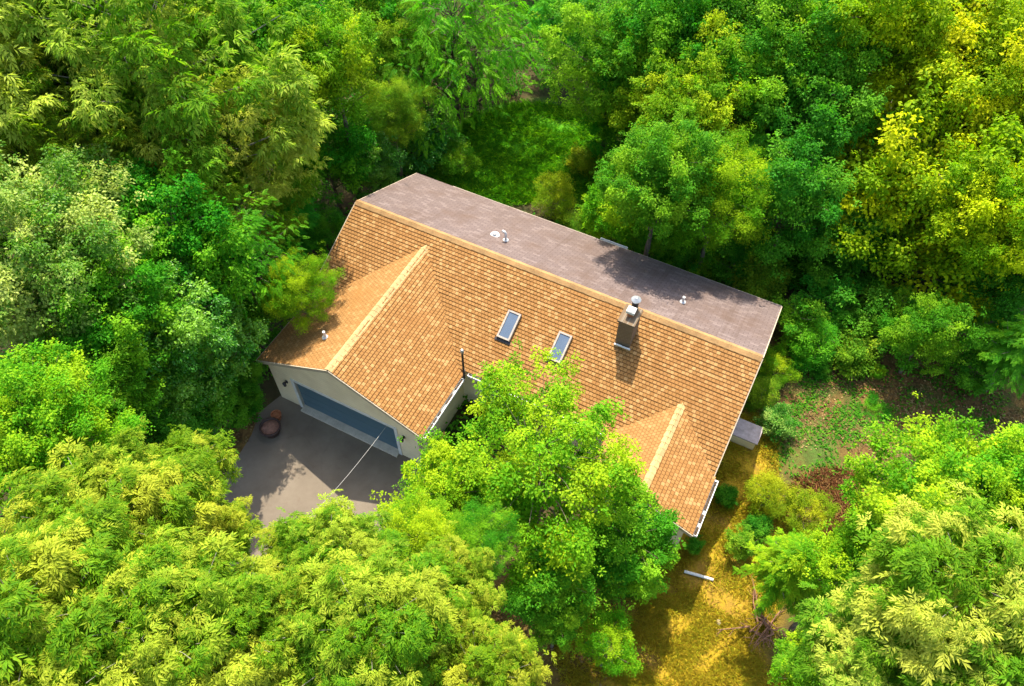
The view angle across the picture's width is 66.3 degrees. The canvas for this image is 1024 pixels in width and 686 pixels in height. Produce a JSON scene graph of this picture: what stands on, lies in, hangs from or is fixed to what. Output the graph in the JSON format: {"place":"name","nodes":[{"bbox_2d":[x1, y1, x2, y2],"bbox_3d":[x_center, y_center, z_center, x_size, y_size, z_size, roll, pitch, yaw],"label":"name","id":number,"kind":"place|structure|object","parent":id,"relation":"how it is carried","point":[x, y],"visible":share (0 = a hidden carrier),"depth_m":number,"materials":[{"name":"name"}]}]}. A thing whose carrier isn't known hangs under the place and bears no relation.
{"place":"outdoors","nodes":[
{"label":"outdoors","id":0,"kind":"place"},
{"bbox_2d":[220,396,423,639],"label":"driveway","id":1,"kind":"structure","parent":0,"point":[300,461],"depth_m":31.60,"materials":[{"name":"concrete"}]},
{"bbox_2d":[0,0,1023,685],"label":"ground","id":2,"kind":"structure","parent":0,"point":[804,456],"depth_m":32.94,"materials":[{"name":"plant"}]},
{"bbox_2d":[0,324,155,506],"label":"broadleaf tree","id":3,"kind":"object","parent":2,"relation":"on","point":[38,401],"visible":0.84,"depth_m":21.07,"materials":[{"name":"green plant"}]},
{"bbox_2d":[0,478,158,685],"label":"ash tree","id":4,"kind":"object","parent":2,"relation":"on","point":[32,597],"visible":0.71,"depth_m":14.67,"materials":[{"name":"green plant"}]},
{"bbox_2d":[0,140,159,360],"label":"broadleaf tree","id":5,"kind":"object","parent":2,"relation":"on","point":[31,236],"visible":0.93,"depth_m":24.08,"materials":[{"name":"green plant"}]},
{"bbox_2d":[0,16,163,208],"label":"ash tree","id":6,"kind":"object","parent":2,"relation":"on","point":[34,156],"visible":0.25,"depth_m":28.28,"materials":[{"name":"green plant"}]},
{"bbox_2d":[7,140,160,278],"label":"broadleaf tree","id":7,"kind":"object","parent":2,"relation":"on","point":[103,176],"visible":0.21,"depth_m":26.66,"materials":[{"name":"green plant"}]},
{"bbox_2d":[0,0,201,153],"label":"ash tree","id":8,"kind":"object","parent":2,"relation":"on","point":[75,17],"visible":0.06,"depth_m":28.50,"materials":[{"name":"green plant"}]},
{"bbox_2d":[45,328,170,440],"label":"broadleaf tree","id":9,"kind":"object","parent":2,"relation":"on","point":[127,393],"visible":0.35,"depth_m":24.70,"materials":[{"name":"green plant"}]},
{"bbox_2d":[30,232,187,383],"bbox_3d":[-13.222,0.987,28.043,5.168,10.808,5.035,-15,55,-11],"label":"broadleaf tree","id":10,"kind":"object","parent":2,"relation":"on","point":[99,292],"visible":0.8,"depth_m":24.62,"materials":[{"name":"green plant"}]},
{"bbox_2d":[0,416,225,583],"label":"ash tree","id":11,"kind":"object","parent":2,"relation":"on","point":[68,486],"visible":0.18,"depth_m":18.33,"materials":[{"name":"green plant"}]},
{"bbox_2d":[1,444,237,582],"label":"ash tree","id":12,"kind":"object","parent":2,"relation":"on","point":[154,498],"visible":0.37,"depth_m":17.95,"materials":[{"name":"green plant"}]},
{"bbox_2d":[109,334,217,428],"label":"broadleaf tree","id":13,"kind":"object","parent":2,"relation":"on","point":[180,388],"visible":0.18,"depth_m":26.91,"materials":[{"name":"green plant"}]},
{"bbox_2d":[118,371,212,463],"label":"broadleaf tree","id":14,"kind":"object","parent":2,"relation":"on","point":[160,434],"visible":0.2,"depth_m":26.93,"materials":[{"name":"green plant"}]},
{"bbox_2d":[37,523,294,685],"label":"ash tree","id":15,"kind":"object","parent":2,"relation":"on","point":[163,624],"visible":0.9,"depth_m":14.35,"materials":[{"name":"green plant"}]},
{"bbox_2d":[0,0,336,215],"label":"ash tree","id":16,"kind":"object","parent":2,"relation":"on","point":[203,26],"visible":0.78,"depth_m":28.46,"materials":[{"name":"green plant"}]},
{"bbox_2d":[84,147,262,354],"bbox_3d":[-12.612,-2.862,30.889,5.933,10.784,7.009,-17,56,-12],"label":"broadleaf tree","id":17,"kind":"object","parent":2,"relation":"on","point":[166,215],"visible":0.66,"depth_m":27.63,"materials":[{"name":"green plant"}]},
{"bbox_2d":[98,254,260,427],"bbox_3d":[-12.194,0.558,29.275,5.761,9.338,5.913,6,54,4],"label":"broadleaf tree","id":18,"kind":"object","parent":2,"relation":"on","point":[198,328],"visible":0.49,"depth_m":26.37,"materials":[{"name":"green plant"}]},
{"bbox_2d":[143,424,251,566],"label":"ash tree","id":19,"kind":"object","parent":2,"relation":"on","point":[179,442],"visible":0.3,"depth_m":22.11,"materials":[{"name":"green plant"}]},
{"bbox_2d":[88,43,323,283],"bbox_3d":[-12.185,-6.617,32.850,8.807,12.075,10.753,-17,56,-12],"label":"ash tree","id":20,"kind":"object","parent":2,"relation":"on","point":[279,185],"visible":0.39,"depth_m":30.64,"materials":[{"name":"green plant"}]},
{"bbox_2d":[147,284,270,414],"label":"broadleaf tree","id":21,"kind":"object","parent":2,"relation":"on","point":[246,348],"visible":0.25,"depth_m":28.85,"materials":[{"name":"green plant"}]},
{"bbox_2d":[186,355,258,448],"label":"broadleaf tree","id":22,"kind":"object","parent":2,"relation":"on","point":[210,417],"visible":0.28,"depth_m":29.35,"materials":[{"name":"green plant"}]},
{"bbox_2d":[188,489,265,574],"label":"ash tree","id":23,"kind":"object","parent":2,"relation":"on","point":[240,523],"visible":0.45,"depth_m":20.99,"materials":[{"name":"green plant"}]},
{"bbox_2d":[169,183,309,341],"bbox_3d":[-10.605,-2.168,31.238,5.326,9.414,5.413,17,55,12],"label":"hemlock tree","id":24,"kind":"object","parent":2,"relation":"on","point":[261,247],"visible":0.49,"depth_m":29.02,"materials":[{"name":"green plant"}]},
{"bbox_2d":[212,356,268,412],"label":"broadleaf tree","id":25,"kind":"object","parent":2,"relation":"on","point":[251,394],"visible":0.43,"depth_m":30.92,"materials":[{"name":"green plant"}]},
{"bbox_2d":[160,532,331,685],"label":"ash tree","id":26,"kind":"object","parent":2,"relation":"on","point":[267,661],"visible":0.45,"depth_m":15.06,"materials":[{"name":"green plant"}]},
{"bbox_2d":[248,511,312,573],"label":"ash tree","id":27,"kind":"object","parent":2,"relation":"on","point":[272,547],"visible":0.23,"depth_m":19.23,"materials":[{"name":"green plant"}]},
{"bbox_2d":[256,193,335,266],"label":"hemlock tree","id":28,"kind":"object","parent":2,"relation":"on","point":[307,242],"visible":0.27,"depth_m":35.98,"materials":[{"name":"green plant"}]},
{"bbox_2d":[249,241,346,334],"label":"broadleaf tree","id":29,"kind":"object","parent":2,"relation":"on","point":[299,283],"visible":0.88,"depth_m":30.26,"materials":[{"name":"green plant"}]},
{"bbox_2d":[228,0,373,178],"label":"broadleaf tree","id":30,"kind":"object","parent":2,"relation":"on","point":[255,5],"visible":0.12,"depth_m":33.35,"materials":[{"name":"green plant"}]},
{"bbox_2d":[303,201,345,248],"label":"shrub","id":31,"kind":"object","parent":2,"relation":"on","point":[334,217],"visible":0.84,"depth_m":36.03,"materials":[{"name":"green plant"}]},
{"bbox_2d":[281,91,380,208],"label":"broadleaf tree","id":32,"kind":"object","parent":2,"relation":"on","point":[341,152],"visible":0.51,"depth_m":36.76,"materials":[{"name":"green plant"}]},
{"bbox_2d":[260,489,407,616],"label":"ash tree","id":33,"kind":"object","parent":2,"relation":"on","point":[345,528],"visible":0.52,"depth_m":18.50,"materials":[{"name":"green plant"}]},
{"bbox_2d":[281,0,399,196],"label":"broadleaf tree","id":34,"kind":"object","parent":2,"relation":"on","point":[346,60],"visible":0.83,"depth_m":32.89,"materials":[{"name":"green plant"}]},
{"bbox_2d":[260,538,473,685],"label":"ash tree","id":35,"kind":"object","parent":2,"relation":"on","point":[392,646],"visible":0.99,"depth_m":14.87,"materials":[{"name":"green plant"}]},
{"bbox_2d":[329,131,412,199],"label":"broadleaf tree","id":36,"kind":"object","parent":2,"relation":"on","point":[383,150],"visible":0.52,"depth_m":38.35,"materials":[{"name":"green plant"}]},
{"bbox_2d":[348,55,442,177],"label":"broadleaf tree","id":37,"kind":"object","parent":2,"relation":"on","point":[401,97],"visible":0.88,"depth_m":37.79,"materials":[{"name":"green plant"}]},
{"bbox_2d":[351,0,453,107],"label":"broadleaf tree","id":38,"kind":"object","parent":2,"relation":"on","point":[389,33],"visible":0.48,"depth_m":38.81,"materials":[{"name":"green plant"}]},
{"bbox_2d":[364,87,465,190],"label":"broadleaf tree","id":39,"kind":"object","parent":2,"relation":"on","point":[433,157],"visible":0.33,"depth_m":41.11,"materials":[{"name":"green plant"}]},
{"bbox_2d":[353,21,483,158],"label":"hemlock tree","id":40,"kind":"object","parent":2,"relation":"on","point":[423,104],"visible":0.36,"depth_m":39.80,"materials":[{"name":"green plant"}]},
{"bbox_2d":[374,490,484,563],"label":"broadleaf tree","id":41,"kind":"object","parent":2,"relation":"on","point":[416,527],"visible":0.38,"depth_m":21.33,"materials":[{"name":"green plant"}]},
{"bbox_2d":[368,435,496,549],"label":"broadleaf tree","id":42,"kind":"object","parent":2,"relation":"on","point":[432,481],"visible":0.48,"depth_m":24.94,"materials":[{"name":"green plant"}]},
{"bbox_2d":[403,520,507,641],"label":"ash tree","id":43,"kind":"object","parent":2,"relation":"on","point":[461,570],"visible":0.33,"depth_m":17.29,"materials":[{"name":"green plant"}]},
{"bbox_2d":[438,138,482,178],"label":"shrub","id":44,"kind":"object","parent":2,"relation":"on","point":[468,159],"visible":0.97,"depth_m":40.99,"materials":[{"name":"green plant"}]},
{"bbox_2d":[365,0,556,117],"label":"hemlock tree","id":45,"kind":"object","parent":2,"relation":"on","point":[436,7],"visible":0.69,"depth_m":39.18,"materials":[{"name":"green plant"}]},
{"bbox_2d":[408,0,543,137],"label":"hemlock tree","id":46,"kind":"object","parent":2,"relation":"on","point":[473,89],"visible":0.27,"depth_m":42.80,"materials":[{"name":"green plant"}]},
{"bbox_2d":[442,495,520,580],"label":"broadleaf tree","id":47,"kind":"object","parent":2,"relation":"on","point":[494,537],"visible":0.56,"depth_m":22.66,"materials":[{"name":"green plant"}]},
{"bbox_2d":[426,606,556,685],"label":"ash tree","id":48,"kind":"object","parent":2,"relation":"on","point":[487,659],"visible":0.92,"depth_m":15.20,"materials":[{"name":"green plant"}]},
{"bbox_2d":[0,0,1023,681],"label":"undergrowth","id":49,"kind":"object","parent":2,"relation":"on","point":[452,424],"visible":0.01,"depth_m":37.83,"materials":[{"name":"green plant"}]},
{"bbox_2d":[256,173,782,552],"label":"house","id":50,"kind":"structure","parent":2,"relation":"on","point":[442,290],"depth_m":30.98,"materials":[{"name":"beige"}]},
{"bbox_2d":[290,378,402,454],"bbox_3d":[-6.681,2.943,31.878,5.060,2.160,0.196,23,57,16],"label":"garage door","id":51,"kind":"structure","parent":50,"relation":"in","point":[321,402],"depth_m":31.94,"materials":[{"name":"blue metal"}]},
{"bbox_2d":[397,337,658,602],"bbox_3d":[0.710,4.666,26.471,7.988,9.089,8.013,-32,60,-21],"label":"broadleaf tree","id":52,"kind":"object","parent":2,"relation":"on","point":[595,474],"visible":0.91,"depth_m":24.39,"materials":[{"name":"green plant"}]},
{"bbox_2d":[518,585,590,659],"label":"broadleaf tree","id":53,"kind":"object","parent":2,"relation":"on","point":[544,621],"visible":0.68,"depth_m":24.03,"materials":[{"name":"green plant"}]},
{"bbox_2d":[499,511,611,637],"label":"broadleaf tree","id":54,"kind":"object","parent":2,"relation":"on","point":[546,597],"visible":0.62,"depth_m":23.79,"materials":[{"name":"green plant"}]},
{"bbox_2d":[531,169,584,225],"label":"bush","id":55,"kind":"object","parent":2,"relation":"on","point":[557,192],"visible":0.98,"depth_m":38.62,"materials":[{"name":"green plant"}]},
{"bbox_2d":[531,0,683,157],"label":"broadleaf tree","id":56,"kind":"object","parent":2,"relation":"on","point":[593,38],"visible":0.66,"depth_m":36.75,"materials":[{"name":"green plant"}]},
{"bbox_2d":[574,165,641,249],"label":"broadleaf tree","id":57,"kind":"object","parent":2,"relation":"on","point":[617,229],"visible":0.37,"depth_m":36.12,"materials":[{"name":"green plant"}]},
{"bbox_2d":[572,599,644,677],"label":"broadleaf tree","id":58,"kind":"object","parent":2,"relation":"on","point":[601,646],"visible":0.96,"depth_m":25.18,"materials":[{"name":"green plant"}]},
{"bbox_2d":[578,90,644,173],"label":"broadleaf tree","id":59,"kind":"object","parent":2,"relation":"on","point":[609,134],"visible":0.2,"depth_m":40.34,"materials":[{"name":"green plant"}]},
{"bbox_2d":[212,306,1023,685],"bbox_3d":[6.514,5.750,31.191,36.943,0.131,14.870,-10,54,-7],"label":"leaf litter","id":60,"kind":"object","parent":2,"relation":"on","point":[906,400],"visible":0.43,"depth_m":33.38,"materials":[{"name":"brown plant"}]},
{"bbox_2d":[556,481,686,610],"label":"broadleaf tree","id":61,"kind":"object","parent":2,"relation":"on","point":[621,564],"visible":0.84,"depth_m":25.84,"materials":[{"name":"green plant"}]},
{"bbox_2d":[588,39,680,136],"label":"broadleaf tree","id":62,"kind":"object","parent":2,"relation":"on","point":[623,117],"visible":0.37,"depth_m":36.61,"materials":[{"name":"green plant"}]},
{"bbox_2d":[623,218,700,263],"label":"broadleaf tree","id":63,"kind":"object","parent":2,"relation":"on","point":[639,246],"visible":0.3,"depth_m":36.03,"materials":[{"name":"green plant"}]},
{"bbox_2d":[592,109,735,256],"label":"broadleaf tree","id":64,"kind":"object","parent":2,"relation":"on","point":[654,170],"visible":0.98,"depth_m":31.13,"materials":[{"name":"green plant"}]},
{"bbox_2d":[588,0,750,108],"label":"broadleaf tree","id":65,"kind":"object","parent":2,"relation":"on","point":[687,15],"visible":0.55,"depth_m":35.12,"materials":[{"name":"green plant"}]},
{"bbox_2d":[627,8,786,152],"bbox_3d":[8.518,-9.889,36.597,6.848,10.070,6.947,1,54,0],"label":"broadleaf tree","id":66,"kind":"object","parent":2,"relation":"on","point":[706,94],"visible":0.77,"depth_m":33.86,"materials":[{"name":"green plant"}]},
{"bbox_2d":[658,113,781,266],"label":"broadleaf tree","id":67,"kind":"object","parent":2,"relation":"on","point":[721,207],"visible":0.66,"depth_m":32.04,"materials":[{"name":"green plant"}]},
{"bbox_2d":[704,233,769,286],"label":"shrub","id":68,"kind":"object","parent":2,"relation":"on","point":[737,253],"visible":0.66,"depth_m":36.38,"materials":[{"name":"green plant"}]},
{"bbox_2d":[727,248,792,302],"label":"shrub","id":69,"kind":"object","parent":2,"relation":"on","point":[763,285],"visible":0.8,"depth_m":35.78,"materials":[{"name":"green plant"}]},
{"bbox_2d":[743,371,781,413],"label":"shrub","id":70,"kind":"object","parent":2,"relation":"on","point":[754,392],"visible":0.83,"depth_m":32.97,"materials":[{"name":"green plant"}]},
{"bbox_2d":[716,29,811,139],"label":"broadleaf tree","id":71,"kind":"object","parent":2,"relation":"on","point":[767,85],"visible":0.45,"depth_m":33.73,"materials":[{"name":"green plant"}]},
{"bbox_2d":[740,468,799,522],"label":"shrub","id":72,"kind":"object","parent":2,"relation":"on","point":[770,484],"visible":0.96,"depth_m":29.74,"materials":[{"name":"green plant"}]},
{"bbox_2d":[751,401,801,442],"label":"shrub","id":73,"kind":"object","parent":2,"relation":"on","point":[778,418],"visible":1,"depth_m":32.10,"materials":[{"name":"green plant"}]},
{"bbox_2d":[758,342,802,388],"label":"shrub","id":74,"kind":"object","parent":2,"relation":"on","point":[775,361],"visible":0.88,"depth_m":33.56,"materials":[{"name":"green plant"}]},
{"bbox_2d":[732,527,831,619],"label":"tree","id":75,"kind":"object","parent":2,"relation":"on","point":[781,589],"visible":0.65,"depth_m":24.93,"materials":[{"name":"green plant"}]},
{"bbox_2d":[702,0,892,130],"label":"broadleaf tree","id":76,"kind":"object","parent":2,"relation":"on","point":[798,38],"visible":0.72,"depth_m":33.42,"materials":[{"name":"green plant"}]},
{"bbox_2d":[763,292,831,347],"bbox_3d":[12.192,-0.920,34.354,3.127,3.090,2.734,20,56,14],"label":"shrub","id":77,"kind":"object","parent":2,"relation":"on","point":[789,327],"visible":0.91,"depth_m":33.63,"materials":[{"name":"green plant"}]},
{"bbox_2d":[734,128,861,281],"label":"broadleaf tree","id":78,"kind":"object","parent":2,"relation":"on","point":[800,187],"visible":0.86,"depth_m":32.47,"materials":[{"name":"green plant"}]},
{"bbox_2d":[778,314,842,373],"bbox_3d":[12.998,-0.258,34.164,2.685,2.618,3.125,-4,54,-3],"label":"shrub","id":79,"kind":"object","parent":2,"relation":"on","point":[810,361],"visible":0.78,"depth_m":33.67,"materials":[{"name":"green plant"}]},
{"bbox_2d":[730,48,893,223],"bbox_3d":[12.875,-9.114,36.477,6.763,9.380,6.941,1,54,1],"label":"broadleaf tree","id":80,"kind":"object","parent":2,"relation":"on","point":[823,125],"visible":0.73,"depth_m":33.17,"materials":[{"name":"green plant"}]},
{"bbox_2d":[785,483,841,537],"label":"shrub","id":81,"kind":"object","parent":2,"relation":"on","point":[799,506],"visible":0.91,"depth_m":28.93,"materials":[{"name":"green plant"}]},
{"bbox_2d":[783,463,870,539],"bbox_3d":[12.729,6.439,30.727,4.614,0.212,4.129,0,54,0],"label":"bush","id":82,"kind":"object","parent":2,"relation":"on","point":[828,480],"visible":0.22,"depth_m":31.22,"materials":[{"name":"red plant"}]},
{"bbox_2d":[775,507,887,630],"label":"broadleaf tree","id":83,"kind":"object","parent":2,"relation":"on","point":[836,558],"visible":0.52,"depth_m":23.02,"materials":[{"name":"green plant"}]},
{"bbox_2d":[798,265,864,327],"bbox_3d":[14.372,-2.086,35.174,3.275,3.167,3.746,16,55,12],"label":"shrub","id":84,"kind":"object","parent":2,"relation":"on","point":[838,289],"visible":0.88,"depth_m":34.57,"materials":[{"name":"green plant"}]},
{"bbox_2d":[786,189,903,299],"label":"broadleaf tree","id":85,"kind":"object","parent":2,"relation":"on","point":[830,260],"visible":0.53,"depth_m":35.01,"materials":[{"name":"green plant"}]},
{"bbox_2d":[816,316,884,381],"bbox_3d":[14.758,0.334,34.422,2.883,2.370,2.827,33,60,21],"label":"shrub","id":86,"kind":"object","parent":2,"relation":"on","point":[856,354],"visible":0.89,"depth_m":33.90,"materials":[{"name":"green plant"}]},
{"bbox_2d":[772,569,952,685],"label":"ash tree","id":87,"kind":"object","parent":2,"relation":"on","point":[838,665],"visible":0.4,"depth_m":15.01,"materials":[{"name":"green plant"}]},
{"bbox_2d":[845,283,902,353],"bbox_3d":[15.887,-0.910,34.466,2.984,2.926,3.413,19,56,13],"label":"shrub","id":88,"kind":"object","parent":2,"relation":"on","point":[861,327],"visible":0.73,"depth_m":34.01,"materials":[{"name":"green plant"}]},
{"bbox_2d":[794,0,960,119],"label":"broadleaf tree","id":89,"kind":"object","parent":2,"relation":"on","point":[891,13],"visible":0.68,"depth_m":32.94,"materials":[{"name":"green plant"}]},
{"bbox_2d":[756,326,1011,483],"bbox_3d":[15.516,1.864,34.058,11.821,0.138,7.134,-14,55,-10],"label":"ground ivy","id":90,"kind":"object","parent":2,"relation":"on","point":[842,432],"visible":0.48,"depth_m":33.34,"materials":[{"name":"green plant"}]},
{"bbox_2d":[794,61,1023,330],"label":"broadleaf tree","id":91,"kind":"object","parent":2,"relation":"on","point":[904,153],"visible":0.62,"depth_m":32.95,"materials":[{"name":"green plant"}]},
{"bbox_2d":[828,0,1023,150],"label":"broadleaf tree","id":92,"kind":"object","parent":2,"relation":"on","point":[971,8],"visible":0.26,"depth_m":32.86,"materials":[{"name":"yellow plant"}]},
{"bbox_2d":[836,479,1023,685],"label":"ash tree","id":93,"kind":"object","parent":2,"relation":"on","point":[975,566],"visible":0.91,"depth_m":13.81,"materials":[{"name":"green plant"}]},
{"bbox_2d":[836,391,1023,571],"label":"broadleaf tree","id":94,"kind":"object","parent":2,"relation":"on","point":[932,465],"visible":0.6,"depth_m":21.78,"materials":[{"name":"green plant"}]},
{"bbox_2d":[875,287,996,376],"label":"broadleaf tree","id":95,"kind":"object","parent":2,"relation":"on","point":[932,332],"visible":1,"depth_m":31.71,"materials":[{"name":"green plant"}]},
{"bbox_2d":[898,578,1023,685],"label":"ash tree","id":96,"kind":"object","parent":2,"relation":"on","point":[1017,664],"visible":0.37,"depth_m":13.18,"materials":[{"name":"green plant"}]},
{"bbox_2d":[908,0,1023,166],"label":"broadleaf tree","id":97,"kind":"object","parent":2,"relation":"on","point":[986,58],"visible":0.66,"depth_m":32.08,"materials":[{"name":"yellow plant"}]},
{"bbox_2d":[914,124,1023,294],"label":"broadleaf tree","id":98,"kind":"object","parent":2,"relation":"on","point":[985,208],"visible":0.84,"depth_m":30.90,"materials":[{"name":"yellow plant"}]},
{"bbox_2d":[937,335,1000,399],"bbox_3d":[19.867,0.998,33.353,3.135,2.491,2.741,-13,55,-10],"label":"shrub","id":99,"kind":"object","parent":2,"relation":"on","point":[966,375],"visible":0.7,"depth_m":33.03,"materials":[{"name":"green plant"}]},
{"bbox_2d":[927,250,1023,338],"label":"broadleaf tree","id":100,"kind":"object","parent":2,"relation":"on","point":[1011,300],"visible":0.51,"depth_m":33.08,"materials":[{"name":"green plant"}]},
{"bbox_2d":[943,421,1023,530],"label":"broadleaf tree","id":101,"kind":"object","parent":2,"relation":"on","point":[1014,434],"visible":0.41,"depth_m":21.36,"materials":[{"name":"green plant"}]},
{"bbox_2d":[964,313,1023,399],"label":"hemlock tree","id":102,"kind":"object","parent":2,"relation":"on","point":[1007,347],"visible":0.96,"depth_m":31.31,"materials":[{"name":"green plant"}]},
{"bbox_2d":[426,99,833,290],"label":"grass","id":103,"kind":"structure","parent":0,"point":[508,184],"depth_m":42.72,"materials":[{"name":"green plant"}]},
{"bbox_2d":[552,412,805,685],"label":"grass","id":104,"kind":"structure","parent":0,"point":[735,665],"depth_m":27.89,"materials":[{"name":"yellow plant"}]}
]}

